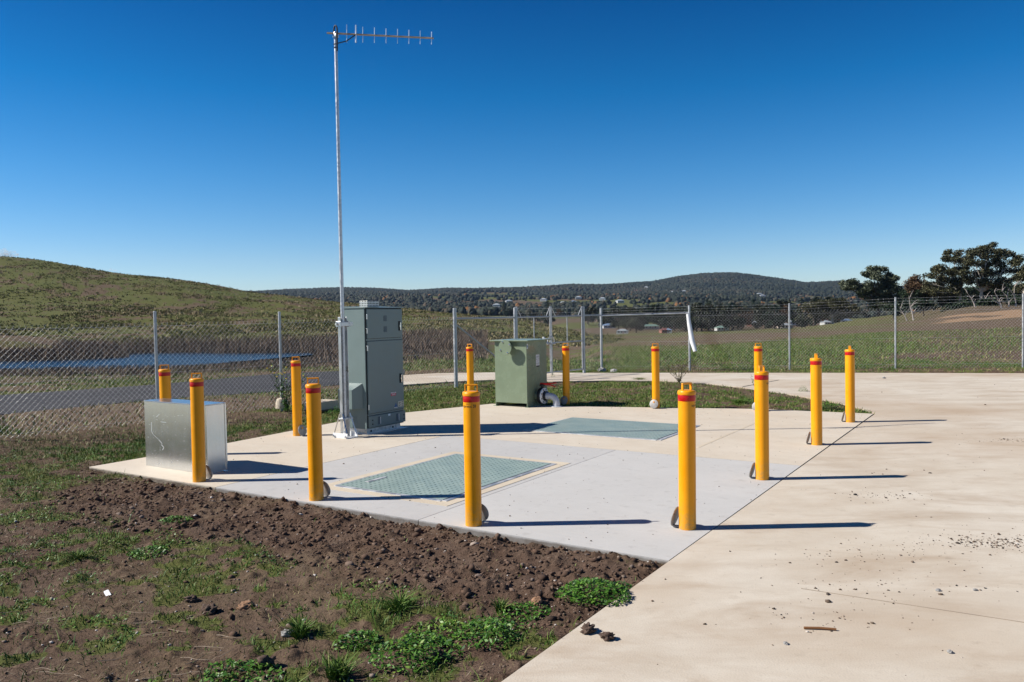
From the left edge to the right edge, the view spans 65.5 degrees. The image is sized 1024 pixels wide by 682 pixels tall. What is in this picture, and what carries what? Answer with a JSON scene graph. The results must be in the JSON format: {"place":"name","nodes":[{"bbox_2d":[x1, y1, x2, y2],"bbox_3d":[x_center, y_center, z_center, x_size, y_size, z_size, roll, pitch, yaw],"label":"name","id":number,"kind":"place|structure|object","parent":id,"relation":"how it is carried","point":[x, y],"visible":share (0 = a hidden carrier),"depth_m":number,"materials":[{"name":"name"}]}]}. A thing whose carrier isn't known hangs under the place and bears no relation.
{"place":"outdoors","nodes":[
{"label":"outdoors","id":0,"kind":"place"},
{"bbox_2d":[0,352,313,369],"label":"pond water","id":1,"kind":"structure","parent":0,"point":[139,359],"depth_m":60.35,"materials":[{"name":"blue liquid"}]},
{"bbox_2d":[0,369,404,414],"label":"road","id":2,"kind":"structure","parent":0,"point":[239,383],"depth_m":22.07,"materials":[{"name":"asphalt"}]},
{"bbox_2d":[0,425,635,681],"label":"grass","id":3,"kind":"structure","parent":0,"point":[26,656],"depth_m":5.41,"materials":[{"name":"plant"}]},
{"bbox_2d":[0,326,1021,434],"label":"grass","id":4,"kind":"structure","parent":0,"point":[645,353],"depth_m":32.64,"materials":[{"name":"plant"}]},
{"bbox_2d":[0,256,1023,681],"bbox_3d":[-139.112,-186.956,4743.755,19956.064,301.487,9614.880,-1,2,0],"label":"ground","id":5,"kind":"structure","parent":0,"point":[148,648],"depth_m":6.43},
{"bbox_2d":[53,548,90,560],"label":"weed clump","id":6,"kind":"object","parent":5,"relation":"on","point":[80,553],"visible":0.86,"depth_m":6.08,"materials":[{"name":"green plant"}]},
{"bbox_2d":[0,611,237,678],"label":"dead twigs","id":7,"kind":"object","parent":5,"relation":"on","point":[130,654],"visible":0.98,"depth_m":4.28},
{"bbox_2d":[126,544,169,559],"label":"weed clump","id":8,"kind":"object","parent":5,"relation":"on","point":[156,547],"visible":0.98,"depth_m":6.24,"materials":[{"name":"green plant"}]},
{"bbox_2d":[159,515,192,524],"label":"weed clump","id":9,"kind":"object","parent":5,"relation":"on","point":[175,517],"visible":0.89,"depth_m":7.22,"materials":[{"name":"green plant"}]},
{"bbox_2d":[182,594,199,602],"bbox_3d":[-2.089,1.685,5.191,0.092,0.072,0.092,-3,3,-44],"label":"soil clod","id":10,"kind":"object","parent":5,"relation":"on","point":[191,598],"visible":0.98,"depth_m":5.17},
{"bbox_2d":[201,603,217,614],"bbox_3d":[-1.898,1.684,4.994,0.142,0.088,0.102,1,2,38],"label":"soil clod","id":11,"kind":"object","parent":5,"relation":"on","point":[208,608],"visible":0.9,"depth_m":4.96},
{"bbox_2d":[0,308,457,439],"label":"chain link fence","id":12,"kind":"object","parent":5,"relation":"on","point":[454,347],"visible":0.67,"depth_m":14.51,"materials":[{"name":"metal"}]},
{"bbox_2d":[200,658,283,681],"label":"weed clump","id":13,"kind":"object","parent":5,"relation":"on","point":[233,665],"visible":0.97,"depth_m":4.08,"materials":[{"name":"green plant"}]},
{"bbox_2d":[0,326,489,376],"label":"reeds","id":14,"kind":"object","parent":5,"relation":"on","point":[111,349],"visible":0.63,"depth_m":64.87,"materials":[{"name":"plant"}]},
{"bbox_2d":[237,600,254,609],"bbox_3d":[-1.680,1.681,5.029,0.118,0.075,0.090,-2,2,-29],"label":"rock","id":15,"kind":"object","parent":5,"relation":"on","point":[244,605],"visible":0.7,"depth_m":5.01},
{"bbox_2d":[253,655,275,670],"bbox_3d":[-1.303,1.692,4.183,0.124,0.093,0.098,-1,2,-11],"label":"soil clod","id":16,"kind":"object","parent":5,"relation":"on","point":[263,659],"visible":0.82,"depth_m":4.17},
{"bbox_2d":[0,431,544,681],"bbox_3d":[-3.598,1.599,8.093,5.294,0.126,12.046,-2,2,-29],"label":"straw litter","id":17,"kind":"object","parent":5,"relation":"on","point":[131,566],"visible":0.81,"depth_m":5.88,"materials":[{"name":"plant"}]},
{"bbox_2d":[276,398,287,408],"bbox_3d":[-4.650,1.255,16.101,0.260,0.210,0.254,-1,2,0],"label":"post footing","id":18,"kind":"object","parent":5,"relation":"on","point":[278,402],"visible":0.48,"depth_m":15.99,"materials":[{"name":"concrete"}]},
{"bbox_2d":[267,359,307,410],"bbox_3d":[-4.415,0.836,15.556,0.595,1.070,0.691,0,2,37],"label":"tall weed","id":19,"kind":"object","parent":5,"relation":"on","point":[284,402],"visible":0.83,"depth_m":15.60,"materials":[{"name":"green plant"}]},
{"bbox_2d":[280,615,320,638],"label":"weed clump","id":20,"kind":"object","parent":5,"relation":"on","point":[300,629],"visible":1,"depth_m":4.58,"materials":[{"name":"green plant"}]},
{"bbox_2d":[0,256,623,346],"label":"tussock grass","id":21,"kind":"structure","parent":5,"relation":"on","point":[207,314],"depth_m":114.96,"materials":[{"name":"plant"}]},
{"bbox_2d":[304,399,337,411],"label":"concrete block","id":22,"kind":"structure","parent":5,"relation":"on","point":[328,404],"depth_m":15.74,"materials":[{"name":"concrete"}]},
{"bbox_2d":[0,451,653,681],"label":"gravel","id":23,"kind":"structure","parent":5,"relation":"on","point":[371,675],"depth_m":5.46,"materials":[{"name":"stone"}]},
{"bbox_2d":[0,451,665,681],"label":"soil clods","id":24,"kind":"object","parent":5,"relation":"on","point":[466,592],"visible":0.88,"depth_m":6.30,"materials":[{"name":"soil"}]},
{"bbox_2d":[308,646,364,681],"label":"weed clump","id":25,"kind":"object","parent":5,"relation":"on","point":[337,672],"visible":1,"depth_m":4.06,"materials":[{"name":"green plant"}]},
{"bbox_2d":[332,629,382,651],"bbox_3d":[-0.873,1.676,4.494,0.278,0.071,0.258,-1,2,0],"label":"weed clump","id":26,"kind":"object","parent":5,"relation":"on","point":[356,637],"visible":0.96,"depth_m":4.47,"materials":[{"name":"green plant"}]},
{"bbox_2d":[365,586,424,612],"bbox_3d":[-0.727,1.616,4.947,0.417,0.120,0.452,-1,2,0],"label":"weed clump","id":27,"kind":"object","parent":5,"relation":"on","point":[402,600],"visible":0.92,"depth_m":4.95,"materials":[{"name":"green plant"}]},
{"bbox_2d":[216,436,614,524],"bbox_3d":[-0.908,1.578,9.491,2.792,0.160,4.046,0,2,33],"label":"brushed concrete pad","id":28,"kind":"object","parent":5,"relation":"on","point":[273,486],"visible":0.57,"depth_m":9.14,"materials":[{"name":"concrete"}]},
{"bbox_2d":[305,377,330,500],"bbox_3d":[-1.933,0.964,7.885,0.168,1.210,0.204,0,3,33],"label":"bollard","id":29,"kind":"object","parent":28,"relation":"on","point":[319,489],"visible":1,"depth_m":7.81,"materials":[{"name":"metal"}]},
{"bbox_2d":[328,451,569,505],"bbox_3d":[-0.691,1.532,9.012,1.755,0.050,2.440,0,2,33],"label":"grout surround","id":30,"kind":"object","parent":28,"relation":"on","point":[483,491],"visible":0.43,"depth_m":8.66,"materials":[{"name":"concrete"}]},
{"bbox_2d":[334,454,555,501],"bbox_3d":[-0.689,1.511,8.992,1.510,0.032,2.190,0,2,33],"label":"pit cover","id":31,"kind":"object","parent":30,"relation":"on","point":[441,479],"visible":0.88,"depth_m":8.80,"materials":[{"name":"metal"}]},
{"bbox_2d":[367,631,464,672],"bbox_3d":[-0.534,1.652,4.284,0.511,0.092,0.440,-3,3,-40],"label":"weed clump","id":32,"kind":"object","parent":5,"relation":"on","point":[440,639],"visible":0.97,"depth_m":4.26,"materials":[{"name":"green plant"}]},
{"bbox_2d":[401,616,468,644],"bbox_3d":[-0.440,1.666,4.611,0.411,0.064,0.390,-1,2,0],"label":"weed clump","id":33,"kind":"object","parent":5,"relation":"on","point":[442,623],"visible":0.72,"depth_m":4.63,"materials":[{"name":"green plant"}]},
{"bbox_2d":[425,648,445,661],"bbox_3d":[-0.412,1.685,4.249,0.096,0.085,0.137,0,2,34],"label":"soil clod","id":34,"kind":"object","parent":5,"relation":"on","point":[440,654],"visible":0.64,"depth_m":4.23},
{"bbox_2d":[466,344,473,390],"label":"bollard","id":35,"kind":"object","parent":5,"relation":"on","point":[470,365],"visible":0.75,"depth_m":16.15,"materials":[{"name":"metal"}]},
{"bbox_2d":[89,404,872,491],"bbox_3d":[0.377,1.478,11.768,7.776,0.160,9.270,0,2,33],"label":"concrete pad","id":36,"kind":"object","parent":5,"relation":"on","point":[258,457],"visible":0.54,"depth_m":11.53,"materials":[{"name":"concrete"}]},
{"bbox_2d":[158,364,170,398],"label":"bollard","id":37,"kind":"object","parent":36,"relation":"on","point":[165,383],"visible":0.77,"depth_m":10.54,"materials":[{"name":"metal"}]},
{"bbox_2d":[144,398,227,472],"bbox_3d":[-3.959,1.138,9.660,1.248,0.813,0.276,0,2,33],"label":"metal enclosure","id":38,"kind":"object","parent":36,"relation":"on","point":[168,433],"visible":0.83,"depth_m":9.51,"materials":[{"name":"metal"}]},
{"bbox_2d":[189,373,212,482],"bbox_3d":[-3.478,0.957,8.879,0.168,1.210,0.204,1,2,33],"label":"bollard","id":39,"kind":"object","parent":36,"relation":"on","point":[201,471],"visible":1,"depth_m":8.80,"materials":[{"name":"metal"}]},
{"bbox_2d":[291,357,306,435],"bbox_3d":[-3.270,0.843,12.164,0.204,1.210,0.168,0,2,33],"label":"bollard","id":40,"kind":"object","parent":36,"relation":"on","point":[299,429],"visible":1,"depth_m":12.12,"materials":[{"name":"metal"}]},
{"bbox_2d":[338,301,406,434],"bbox_3d":[-2.207,0.395,12.516,0.542,2.045,1.040,0,2,33],"label":"control cabinet","id":41,"kind":"object","parent":36,"relation":"on","point":[375,369],"visible":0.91,"depth_m":12.26,"materials":[{"name":"metal"}]},
{"bbox_2d":[327,24,433,438],"bbox_3d":[-1.925,-1.627,11.892,1.626,6.118,0.363,-1,2,-5],"label":"antenna mast","id":42,"kind":"object","parent":36,"relation":"on","point":[342,324],"visible":1,"depth_m":11.84,"materials":[{"name":"white metal"}]},
{"bbox_2d":[489,337,562,407],"bbox_3d":[0.357,0.599,15.630,1.365,1.337,1.007,0,2,33],"label":"green metal equipment cabinet","id":43,"kind":"object","parent":36,"relation":"on","point":[520,370],"visible":1,"depth_m":15.46,"materials":[{"name":"metal"}]},
{"bbox_2d":[232,408,864,540],"bbox_3d":[0.371,1.396,11.721,7.718,0.016,9.190,0,2,32],"label":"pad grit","id":44,"kind":"object","parent":36,"relation":"on","point":[544,471],"visible":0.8,"depth_m":9.79,"materials":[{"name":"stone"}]},
{"bbox_2d":[650,343,659,408],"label":"bollard","id":45,"kind":"object","parent":36,"relation":"on","point":[655,402],"visible":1,"depth_m":14.80,"materials":[{"name":"metal"}]},
{"bbox_2d":[698,422,754,447],"bbox_3d":[3.198,1.361,11.652,0.043,0.020,2.752,0,2,33],"label":"light joint","id":46,"kind":"object","parent":36,"relation":"on","point":[725,435],"visible":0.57,"depth_m":11.41,"materials":[{"name":"concrete"}]},
{"bbox_2d":[752,343,762,410],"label":"bollard","id":47,"kind":"object","parent":36,"relation":"on","point":[758,350],"visible":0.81,"depth_m":14.14,"materials":[{"name":"metal"}]},
{"bbox_2d":[806,353,821,444],"bbox_3d":[4.009,0.770,10.562,0.204,1.210,0.168,0,2,33],"label":"bollard","id":48,"kind":"object","parent":36,"relation":"on","point":[816,395],"visible":1,"depth_m":10.49,"materials":[{"name":"metal"}]},
{"bbox_2d":[841,346,854,422],"bbox_3d":[5.324,0.678,12.609,0.204,1.210,0.168,0,2,33],"label":"bollard","id":49,"kind":"object","parent":36,"relation":"on","point":[849,412],"visible":1,"depth_m":12.54,"materials":[{"name":"metal"}]},
{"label":"grout surround","id":50,"kind":"structure","parent":36,"relation":"on","visible":0},
{"bbox_2d":[523,417,699,440],"bbox_3d":[1.547,1.359,12.402,2.285,0.028,1.650,0,2,33],"label":"pit cover","id":51,"kind":"object","parent":50,"relation":"on","point":[654,431],"visible":0.91,"depth_m":12.29,"materials":[{"name":"metal"}]},
{"bbox_2d":[452,617,519,650],"bbox_3d":[-0.146,1.627,4.489,0.388,0.101,0.395,-1,2,0],"label":"weed clump","id":52,"kind":"object","parent":5,"relation":"on","point":[498,624],"visible":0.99,"depth_m":4.46,"materials":[{"name":"green plant"}]},
{"bbox_2d":[489,596,514,612],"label":"weed clump","id":53,"kind":"object","parent":5,"relation":"on","point":[500,606],"visible":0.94,"depth_m":4.89,"materials":[{"name":"green plant"}]},
{"bbox_2d":[496,601,551,622],"bbox_3d":[0.076,1.637,4.860,0.353,0.067,0.327,-1,2,0],"label":"weed clump","id":54,"kind":"object","parent":5,"relation":"on","point":[508,616],"visible":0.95,"depth_m":4.82,"materials":[{"name":"green plant"}]},
{"bbox_2d":[531,596,541,605],"bbox_3d":[0.156,1.623,4.965,0.075,0.056,0.099,-1,2,4],"label":"rock","id":55,"kind":"object","parent":5,"relation":"on","point":[538,600],"visible":0.88,"depth_m":4.94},
{"bbox_2d":[560,343,569,404],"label":"bollard","id":56,"kind":"object","parent":5,"relation":"on","point":[564,398],"visible":1,"depth_m":15.70,"materials":[{"name":"metal"}]},
{"bbox_2d":[246,272,911,296],"bbox_3d":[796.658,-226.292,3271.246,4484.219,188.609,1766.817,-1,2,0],"label":"forest","id":57,"kind":"object","parent":5,"relation":"on","point":[729,282],"visible":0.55,"depth_m":3036.04,"materials":[{"name":"plant"}]},
{"bbox_2d":[555,577,631,606],"bbox_3d":[0.511,1.574,5.090,0.492,0.105,0.466,-1,2,0],"label":"weed clump","id":58,"kind":"object","parent":5,"relation":"on","point":[585,581],"visible":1,"depth_m":5.02,"materials":[{"name":"green plant"}]},
{"bbox_2d":[598,310,613,326],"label":"leafy tree","id":59,"kind":"object","parent":5,"relation":"on","point":[606,320],"visible":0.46,"depth_m":456.45,"materials":[{"name":"green plant"}]},
{"bbox_2d":[419,450,799,563],"bbox_3d":[1.252,1.587,8.100,2.331,0.160,4.046,0,2,33],"label":"brushed concrete pad","id":60,"kind":"object","parent":5,"relation":"on","point":[633,489],"visible":0.64,"depth_m":7.45,"materials":[{"name":"concrete"}]},
{"bbox_2d":[462,384,488,526],"bbox_3d":[-0.324,0.971,6.832,0.168,1.210,0.204,1,3,33],"label":"bollard","id":61,"kind":"object","parent":60,"relation":"on","point":[476,513],"visible":1,"depth_m":6.75,"materials":[{"name":"metal"}]},
{"bbox_2d":[671,382,695,530],"bbox_3d":[1.426,0.948,6.601,0.204,1.210,0.168,0,2,33],"label":"bollard","id":62,"kind":"object","parent":60,"relation":"on","point":[685,511],"visible":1,"depth_m":6.53,"materials":[{"name":"metal"}]},
{"bbox_2d":[749,365,768,479],"bbox_3d":[2.632,0.865,8.471,0.204,1.210,0.168,0,2,33],"label":"bollard","id":63,"kind":"object","parent":60,"relation":"on","point":[760,466],"visible":1,"depth_m":8.40,"materials":[{"name":"metal"}]},
{"bbox_2d":[609,309,622,328],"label":"leafy tree","id":64,"kind":"object","parent":5,"relation":"on","point":[616,320],"visible":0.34,"depth_m":418.80,"materials":[{"name":"green plant"}]},
{"bbox_2d":[620,311,635,330],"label":"leafy tree","id":65,"kind":"object","parent":5,"relation":"on","point":[623,322],"visible":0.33,"depth_m":365.90,"materials":[{"name":"green plant"}]},
{"bbox_2d":[625,311,644,332],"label":"leafy tree","id":66,"kind":"object","parent":5,"relation":"on","point":[637,324],"visible":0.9,"depth_m":321.97,"materials":[{"name":"green plant"}]},
{"bbox_2d":[290,290,1006,317],"bbox_3d":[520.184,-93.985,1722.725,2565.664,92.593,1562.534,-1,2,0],"label":"hillside wood","id":67,"kind":"object","parent":5,"relation":"on","point":[447,304],"visible":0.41,"depth_m":1656.23,"materials":[{"name":"plant"}]},
{"bbox_2d":[644,304,677,329],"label":"leafy tree","id":68,"kind":"object","parent":5,"relation":"on","point":[658,308],"visible":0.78,"depth_m":306.18,"materials":[{"name":"green plant"}]},
{"bbox_2d":[667,307,683,330],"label":"leafy tree","id":69,"kind":"object","parent":5,"relation":"on","point":[677,309],"visible":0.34,"depth_m":332.00,"materials":[{"name":"green plant"}]},
{"bbox_2d":[663,356,695,382],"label":"dry thistle","id":70,"kind":"object","parent":5,"relation":"on","point":[678,376],"visible":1,"depth_m":20.03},
{"bbox_2d":[673,314,694,330],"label":"leafy tree","id":71,"kind":"object","parent":5,"relation":"on","point":[682,317],"visible":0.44,"depth_m":316.85,"materials":[{"name":"green plant"}]},
{"bbox_2d":[685,303,717,331],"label":"leafy tree","id":72,"kind":"object","parent":5,"relation":"on","point":[700,307],"visible":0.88,"depth_m":286.99,"materials":[{"name":"green plant"}]},
{"bbox_2d":[703,309,719,330],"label":"leafy tree","id":73,"kind":"object","parent":5,"relation":"on","point":[706,326],"visible":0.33,"depth_m":316.95,"materials":[{"name":"green plant"}]},
{"bbox_2d":[403,372,1023,681],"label":"concrete apron","id":74,"kind":"object","parent":5,"relation":"on","point":[929,422],"visible":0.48,"depth_m":5.54,"materials":[{"name":"concrete"}]},
{"bbox_2d":[457,307,516,384],"bbox_3d":[-0.608,0.140,20.884,0.094,2.034,2.340,1,3,44],"label":"gate bay fence","id":75,"kind":"object","parent":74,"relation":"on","point":[514,317],"visible":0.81,"depth_m":20.80,"materials":[{"name":"metal"}]},
{"bbox_2d":[516,307,551,372],"bbox_3d":[0.620,-0.005,22.253,0.045,1.910,1.558,1,2,39],"label":"gate leaf","id":76,"kind":"object","parent":75,"relation":"attached to","point":[549,316],"visible":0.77,"depth_m":22.49,"materials":[{"name":"metal"}]},
{"bbox_2d":[580,622,596,634],"bbox_3d":[0.430,1.630,4.498,0.103,0.078,0.097,-2,2,-26],"label":"soil clod","id":77,"kind":"object","parent":74,"relation":"on","point":[587,628],"visible":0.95,"depth_m":4.47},
{"bbox_2d":[599,632,614,641],"bbox_3d":[0.526,1.634,4.396,0.090,0.070,0.084,-1,2,-8],"label":"soil clod","id":78,"kind":"object","parent":74,"relation":"on","point":[607,636],"visible":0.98,"depth_m":4.37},
{"bbox_2d":[672,415,872,558],"bbox_3d":[3.632,1.469,9.629,0.012,0.100,9.200,0,2,33],"label":"concrete joint","id":79,"kind":"object","parent":74,"relation":"on","point":[796,469],"visible":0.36,"depth_m":9.32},
{"bbox_2d":[804,626,835,630],"bbox_3d":[1.728,1.612,4.467,0.173,0.014,0.017,-1,2,10],"label":"stick","id":80,"kind":"object","parent":74,"relation":"on","point":[824,628],"visible":1,"depth_m":4.46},
{"bbox_2d":[642,384,1023,675],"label":"concrete grit","id":81,"kind":"object","parent":74,"relation":"on","point":[967,537],"visible":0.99,"depth_m":5.96,"materials":[{"name":"stone"}]},
{"bbox_2d":[801,588,1023,622],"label":"saw cut","id":82,"kind":"object","parent":74,"relation":"on","point":[915,605],"visible":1,"depth_m":4.79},
{"bbox_2d":[705,304,730,323],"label":"leafy tree","id":83,"kind":"object","parent":5,"relation":"on","point":[719,316],"visible":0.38,"depth_m":314.24,"materials":[{"name":"green plant"}]},
{"bbox_2d":[720,306,746,329],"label":"leafy tree","id":84,"kind":"object","parent":5,"relation":"on","point":[728,311],"visible":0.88,"depth_m":289.87,"materials":[{"name":"green plant"}]},
{"bbox_2d":[751,307,773,328],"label":"leafy tree","id":85,"kind":"object","parent":5,"relation":"on","point":[762,321],"visible":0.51,"depth_m":324.32,"materials":[{"name":"green plant"}]},
{"bbox_2d":[752,304,781,321],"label":"leafy tree","id":86,"kind":"object","parent":5,"relation":"on","point":[754,308],"visible":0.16,"depth_m":358.14,"materials":[{"name":"green plant"}]},
{"bbox_2d":[761,305,786,328],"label":"leafy tree","id":87,"kind":"object","parent":5,"relation":"on","point":[776,320],"visible":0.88,"depth_m":296.38,"materials":[{"name":"green plant"}]},
{"bbox_2d":[776,299,797,322],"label":"leafy tree","id":88,"kind":"object","parent":5,"relation":"on","point":[782,302],"visible":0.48,"depth_m":366.75,"materials":[{"name":"green plant"}]},
{"bbox_2d":[582,293,1023,372],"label":"chain link fence","id":89,"kind":"object","parent":5,"relation":"on","point":[601,344],"visible":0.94,"depth_m":23.75,"materials":[{"name":"metal"}]},
{"bbox_2d":[547,306,582,374],"bbox_3d":[1.563,-0.024,23.353,0.044,1.980,1.681,1,3,42],"label":"gate leaf","id":90,"kind":"object","parent":89,"relation":"attached to","point":[581,332],"visible":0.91,"depth_m":23.41,"materials":[{"name":"metal"}]},
{"bbox_2d":[686,314,696,351],"bbox_3d":[5.444,-0.247,24.130,0.147,1.163,0.399,-2,2,-27],"label":"plastic sleeve","id":91,"kind":"object","parent":89,"relation":"hanging from","point":[691,338],"visible":1,"depth_m":24.10,"materials":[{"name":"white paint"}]},
{"bbox_2d":[793,306,819,327],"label":"leafy tree","id":92,"kind":"object","parent":5,"relation":"on","point":[799,319],"visible":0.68,"depth_m":295.47,"materials":[{"name":"green plant"}]},
{"bbox_2d":[801,297,867,323],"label":"spreading tree","id":93,"kind":"object","parent":5,"relation":"on","point":[833,309],"visible":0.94,"depth_m":257.32,"materials":[{"name":"green plant"}]},
{"bbox_2d":[838,265,906,316],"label":"gum tree","id":94,"kind":"object","parent":5,"relation":"on","point":[886,287],"visible":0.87,"depth_m":236.78,"materials":[{"name":"green plant"}]},
{"bbox_2d":[880,300,910,317],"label":"scrub bush","id":95,"kind":"object","parent":5,"relation":"on","point":[890,306],"visible":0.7,"depth_m":170.40,"materials":[{"name":"green plant"}]},
{"bbox_2d":[897,288,930,313],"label":"scrub bush","id":96,"kind":"object","parent":5,"relation":"on","point":[915,293],"visible":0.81,"depth_m":216.17,"materials":[{"name":"green plant"}]},
{"bbox_2d":[901,274,933,312],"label":"tree","id":97,"kind":"object","parent":5,"relation":"on","point":[912,283],"visible":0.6,"depth_m":215.24,"materials":[{"name":"brown plant"}]},
{"bbox_2d":[908,298,939,315],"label":"scrub bush","id":98,"kind":"object","parent":5,"relation":"on","point":[925,305],"visible":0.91,"depth_m":169.05,"materials":[{"name":"green plant"}]},
{"bbox_2d":[920,248,973,300],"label":"gum tree","id":99,"kind":"object","parent":5,"relation":"on","point":[954,284],"visible":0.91,"depth_m":203.66,"materials":[{"name":"green plant"}]},
{"bbox_2d":[936,291,966,306],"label":"scrub bush","id":100,"kind":"object","parent":5,"relation":"on","point":[943,303],"visible":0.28,"depth_m":216.93,"materials":[{"name":"green plant"}]},
{"bbox_2d":[939,298,971,311],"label":"scrub bush","id":101,"kind":"object","parent":5,"relation":"on","point":[957,305],"visible":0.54,"depth_m":170.84,"materials":[{"name":"green plant"}]},
{"bbox_2d":[958,286,986,300],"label":"scrub bush","id":102,"kind":"object","parent":5,"relation":"on","point":[970,290],"visible":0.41,"depth_m":215.10,"materials":[{"name":"green plant"}]},
{"bbox_2d":[967,296,1002,306],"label":"scrub bush","id":103,"kind":"object","parent":5,"relation":"on","point":[981,302],"visible":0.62,"depth_m":169.49,"materials":[{"name":"green plant"}]},
{"bbox_2d":[953,241,1023,299],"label":"gum tree","id":104,"kind":"object","parent":5,"relation":"on","point":[994,256],"visible":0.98,"depth_m":198.04,"materials":[{"name":"green plant"}]},
{"bbox_2d":[974,284,1017,300],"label":"scrub bush","id":105,"kind":"object","parent":5,"relation":"on","point":[992,292],"visible":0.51,"depth_m":213.36,"materials":[{"name":"green plant"}]},
{"bbox_2d":[1005,294,1021,305],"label":"scrub bush","id":106,"kind":"object","parent":5,"relation":"on","point":[1018,298],"visible":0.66,"depth_m":169.83,"materials":[{"name":"green plant"}]},
{"bbox_2d":[1012,264,1023,292],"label":"gum tree","id":107,"kind":"object","parent":5,"relation":"on","point":[1018,277],"visible":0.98,"depth_m":190.55,"materials":[{"name":"green plant"}]},
{"bbox_2d":[0,358,1023,466],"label":"grass","id":108,"kind":"structure","parent":0,"point":[573,403],"depth_m":17.17,"materials":[{"name":"plant"}]},
{"bbox_2d":[0,0,1023,290],"label":"sky","id":109,"kind":"structure","parent":0,"point":[532,142],"materials":[{"name":"blue"}]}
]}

